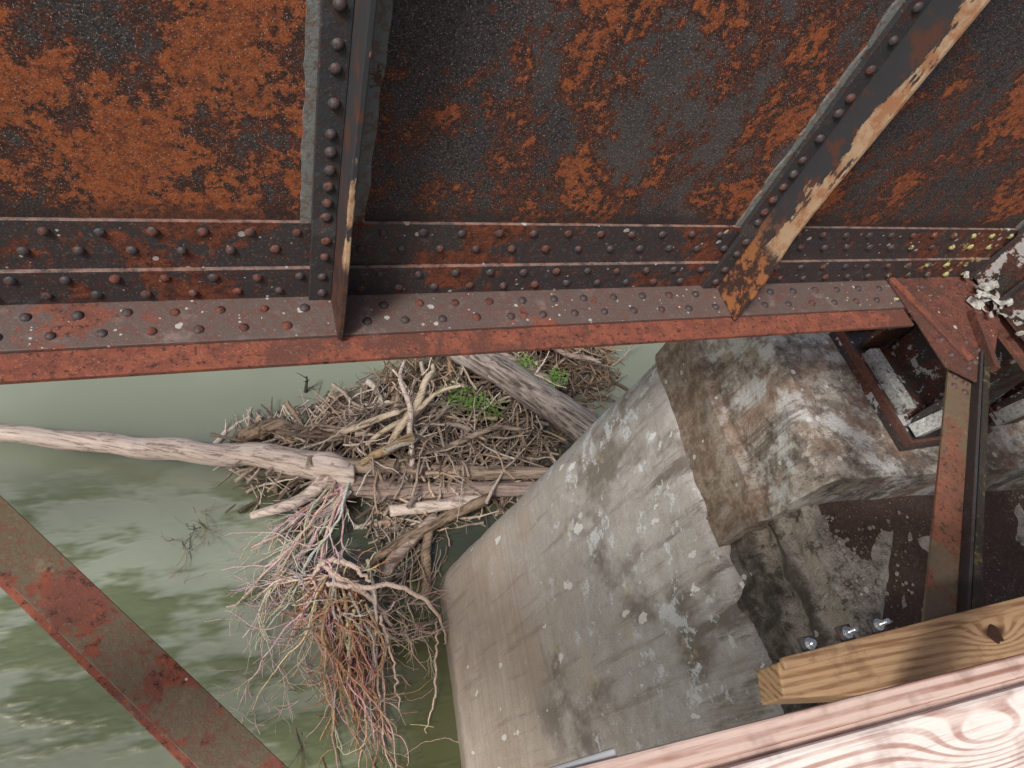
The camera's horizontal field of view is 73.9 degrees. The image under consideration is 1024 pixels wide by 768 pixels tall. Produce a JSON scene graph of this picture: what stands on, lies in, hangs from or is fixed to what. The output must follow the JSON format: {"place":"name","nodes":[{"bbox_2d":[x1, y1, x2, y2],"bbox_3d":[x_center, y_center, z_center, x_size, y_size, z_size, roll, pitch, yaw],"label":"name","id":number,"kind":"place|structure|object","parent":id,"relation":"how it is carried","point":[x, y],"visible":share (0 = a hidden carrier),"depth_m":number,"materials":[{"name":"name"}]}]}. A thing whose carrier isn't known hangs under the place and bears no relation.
{"place":"outdoors","nodes":[
{"label":"outdoors","id":0,"kind":"place"},
{"bbox_2d":[0,343,664,767],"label":"river water","id":1,"kind":"structure","parent":0,"point":[104,523],"depth_m":8.43,"materials":[{"name":"green liquid"}]},
{"bbox_2d":[0,424,549,518],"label":"fallen tree trunk","id":2,"kind":"object","parent":1,"relation":"on","point":[322,473],"visible":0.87,"depth_m":8.95,"materials":[{"name":"beige wood"}]},
{"bbox_2d":[184,481,368,733],"bbox_3d":[-2.684,2.640,8.090,2.214,0.920,3.213,-5,58,-21],"label":"dead branch tangle","id":3,"kind":"object","parent":1,"relation":"on","point":[338,500],"visible":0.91,"depth_m":8.43,"materials":[{"name":"brown wood"}]},
{"bbox_2d":[298,373,313,392],"bbox_3d":[-3.053,0.015,10.046,0.251,0.522,0.121,-5,58,-21],"label":"protruding snag","id":4,"kind":"object","parent":1,"relation":"in","point":[306,387],"visible":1,"depth_m":10.09,"materials":[{"name":"brown wood"}]},
{"bbox_2d":[266,538,458,767],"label":"uprooted root mass","id":5,"kind":"object","parent":1,"relation":"in","point":[349,630],"visible":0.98,"depth_m":8.13,"materials":[{"name":"brown wood"}]},
{"bbox_2d":[160,344,636,767],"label":"submerged twigs","id":6,"kind":"object","parent":1,"relation":"on","point":[189,550],"visible":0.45,"depth_m":8.50,"materials":[{"name":"brown wood"}]},
{"bbox_2d":[210,346,627,614],"bbox_3d":[-0.756,0.691,10.318,7.200,1.782,5.035,-5,58,-21],"label":"driftwood pile","id":7,"kind":"object","parent":1,"relation":"in","point":[437,427],"visible":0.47,"depth_m":9.80,"materials":[{"name":"brown wood"}]},
{"bbox_2d":[237,418,364,447],"bbox_3d":[-2.881,0.701,9.405,1.720,0.371,0.371,6,55,-15],"label":"driftwood log","id":8,"kind":"object","parent":7,"relation":"attached to","point":[264,429],"visible":0.69,"depth_m":9.23,"materials":[{"name":"wood"}]},
{"bbox_2d":[336,409,399,436],"bbox_3d":[-1.964,0.526,9.317,0.880,0.330,0.102,-13,62,-26],"label":"driftwood branch","id":9,"kind":"object","parent":7,"relation":"attached to","point":[376,419],"visible":0.95,"depth_m":9.29,"materials":[{"name":"beige wood"}]},
{"bbox_2d":[358,433,415,465],"bbox_3d":[-1.693,0.899,9.253,0.815,0.322,0.149,-20,65,-29],"label":"driftwood branch","id":10,"kind":"object","parent":7,"relation":"attached to","point":[380,452],"visible":0.88,"depth_m":9.18,"materials":[{"name":"brown wood"}]},
{"bbox_2d":[398,360,414,466],"bbox_3d":[-1.465,0.360,9.606,0.215,0.451,1.612,-5,58,-21],"label":"driftwood branch","id":11,"kind":"object","parent":7,"relation":"attached to","point":[409,408],"visible":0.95,"depth_m":9.42,"materials":[{"name":"beige wood"}]},
{"bbox_2d":[377,513,436,596],"bbox_3d":[-1.440,2.243,9.124,1.236,0.450,0.313,-53,83,-37],"label":"driftwood log","id":12,"kind":"object","parent":7,"relation":"on","point":[400,552],"visible":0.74,"depth_m":9.02,"materials":[{"name":"brown wood"}]},
{"bbox_2d":[387,363,435,454],"bbox_3d":[-1.386,0.316,9.692,0.188,0.458,1.594,25,52,-1],"label":"driftwood branch","id":13,"kind":"object","parent":7,"relation":"attached to","point":[401,426],"visible":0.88,"depth_m":9.54,"materials":[{"name":"beige wood"}]},
{"bbox_2d":[365,384,461,445],"bbox_3d":[-1.374,0.418,9.557,1.560,0.426,0.153,-30,70,-33],"label":"driftwood branch","id":14,"kind":"object","parent":7,"relation":"attached to","point":[425,402],"visible":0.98,"depth_m":9.48,"materials":[{"name":"beige wood"}]},
{"bbox_2d":[345,494,490,579],"bbox_3d":[-1.262,2.050,9.204,2.183,0.487,0.243,-24,67,-30],"label":"driftwood log","id":15,"kind":"object","parent":7,"relation":"on","point":[448,516],"visible":0.64,"depth_m":9.20,"materials":[{"name":"wood"}]},
{"bbox_2d":[421,530,434,597],"bbox_3d":[-1.138,2.359,9.172,0.186,0.418,0.995,6,55,-15],"label":"driftwood log","id":16,"kind":"object","parent":7,"relation":"on","point":[426,545],"visible":0.79,"depth_m":9.12,"materials":[{"name":"brown wood"}]},
{"bbox_2d":[389,495,481,516],"bbox_3d":[-1.028,1.675,9.417,1.321,0.245,0.223,-5,58,-21],"label":"driftwood log","id":17,"kind":"object","parent":7,"relation":"attached to","point":[436,505],"visible":0.84,"depth_m":9.31,"materials":[{"name":"beige wood"}]},
{"bbox_2d":[445,425,521,450],"bbox_3d":[-0.421,0.747,9.746,1.224,0.274,0.152,-12,61,-25],"label":"driftwood branch","id":18,"kind":"object","parent":7,"relation":"attached to","point":[471,436],"visible":0.91,"depth_m":9.67,"materials":[{"name":"brown wood"}]},
{"bbox_2d":[438,352,569,422],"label":"green weeds","id":19,"kind":"object","parent":7,"relation":"on","point":[527,362],"visible":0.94,"depth_m":10.01,"materials":[{"name":"green plant"}]},
{"bbox_2d":[446,353,598,441],"bbox_3d":[-0.042,-0.070,10.264,0.556,0.813,3.475,-48,80,-36],"label":"driftwood log","id":20,"kind":"object","parent":7,"relation":"on","point":[571,418],"visible":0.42,"depth_m":10.00,"materials":[{"name":"grey wood"}]},
{"bbox_2d":[501,353,561,389],"bbox_3d":[-0.586,-0.440,10.736,2.848,0.447,0.379,19,53,-5],"label":"driftwood log","id":21,"kind":"object","parent":7,"relation":"on","point":[533,369],"visible":0.1,"depth_m":10.63,"materials":[{"name":"wood"}]},
{"bbox_2d":[554,349,601,365],"bbox_3d":[0.681,-0.533,10.882,1.596,0.248,0.170,16,53,-8],"label":"driftwood branch","id":22,"kind":"object","parent":7,"relation":"on","point":[562,352],"visible":0.42,"depth_m":10.86,"materials":[{"name":"brown wood"}]},
{"bbox_2d":[439,309,1023,767],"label":"bridge pier","id":23,"kind":"structure","parent":1,"relation":"in","point":[683,539],"depth_m":4.47,"materials":[{"name":"grey concrete"}]},
{"bbox_2d":[0,0,1023,384],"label":"plate girder","id":24,"kind":"object","parent":23,"relation":"on","point":[188,186],"visible":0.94,"depth_m":1.80,"materials":[{"name":"metal"}]},
{"bbox_2d":[0,495,287,767],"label":"lateral brace","id":25,"kind":"object","parent":24,"relation":"attached to","point":[168,703],"visible":1,"depth_m":1.41,"materials":[{"name":"metal"}]},
{"bbox_2d":[887,277,1000,394],"bbox_3d":[1.881,-0.229,2.817,0.503,0.069,0.572,-5,58,-21],"label":"gusset plate","id":26,"kind":"object","parent":24,"relation":"attached to","point":[958,331],"visible":0.96,"depth_m":2.82,"materials":[{"name":"metal"}]},
{"bbox_2d":[921,347,989,621],"bbox_3d":[1.327,0.640,2.054,0.140,0.056,2.440,31,53,4],"label":"lateral brace","id":27,"kind":"object","parent":26,"relation":"attached to","point":[953,573],"visible":0.44,"depth_m":2.28,"materials":[{"name":"brown metal"}]},
{"bbox_2d":[964,271,1023,335],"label":"lodged paint flakes","id":28,"kind":"object","parent":26,"relation":"on","point":[978,301],"visible":0.95,"depth_m":2.90,"materials":[{"name":"white paint"}]},
{"bbox_2d":[974,234,1023,341],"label":"knee plate","id":29,"kind":"object","parent":24,"relation":"attached to","point":[1005,269],"visible":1,"depth_m":2.90,"materials":[{"name":"metal"}]},
{"bbox_2d":[990,280,1023,308],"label":"connection angle","id":30,"kind":"object","parent":24,"relation":"attached to","point":[1015,290],"visible":0.6,"depth_m":2.87,"materials":[{"name":"metal"}]},
{"bbox_2d":[829,304,1023,451],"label":"bridge bearing","id":31,"kind":"object","parent":23,"relation":"on","point":[899,374],"visible":0.52,"depth_m":3.97,"materials":[{"name":"brown metal"}]},
{"bbox_2d":[994,310,1023,370],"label":"bottom flange","id":32,"kind":"object","parent":23,"relation":"on","point":[1009,339],"visible":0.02,"depth_m":2.92,"materials":[{"name":"metal"}]},
{"bbox_2d":[988,380,1023,426],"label":"bridge bearing","id":33,"kind":"object","parent":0,"point":[1007,408],"visible":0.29,"depth_m":4.03,"materials":[{"name":"brown metal"}]},
{"bbox_3d":[0.242,1.382,1.043,7.000,0.160,1.010,-5,58,-21],"label":"walkway deck","id":34,"kind":"object","parent":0,"visible":0},
{"bbox_2d":[549,653,1023,767],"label":"wooden handrail","id":35,"kind":"object","parent":34,"relation":"on","point":[971,717],"visible":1,"depth_m":0.65,"materials":[{"name":"brown wood"}]},
{"bbox_2d":[757,596,1023,704],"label":"timber curb","id":36,"kind":"structure","parent":34,"relation":"on","point":[912,652],"depth_m":1.62,"materials":[{"name":"brown wood"}]},
{"bbox_2d":[797,635,817,651],"bbox_3d":[0.691,0.602,1.577,0.040,0.030,0.038,-5,58,-21],"label":"anchor bolt","id":37,"kind":"object","parent":36,"relation":"on","point":[807,643],"visible":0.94,"depth_m":1.57,"materials":[{"name":"metal"}]},
{"bbox_2d":[834,624,857,641],"bbox_3d":[0.800,0.586,1.612,0.040,0.047,0.038,-5,58,-21],"label":"anchor bolt","id":38,"kind":"object","parent":36,"relation":"attached to","point":[845,632],"visible":0.95,"depth_m":1.61,"materials":[{"name":"metal"}]},
{"bbox_2d":[866,616,890,634],"bbox_3d":[0.894,0.580,1.647,0.040,0.048,0.038,-5,58,-21],"label":"anchor bolt","id":39,"kind":"object","parent":36,"relation":"attached to","point":[876,625],"visible":0.98,"depth_m":1.65,"materials":[{"name":"metal"}]},
{"bbox_3d":[-2.002,1.824,-1.040,13.250,1.894,0.516,-5,58,-21],"label":"plate girder","id":40,"kind":"object","parent":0,"visible":0},
{"bbox_2d":[999,311,1023,343],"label":"web","id":41,"kind":"object","parent":40,"relation":"attached to","point":[1014,331],"visible":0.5,"depth_m":2.97,"materials":[{"name":"metal"}]}
]}

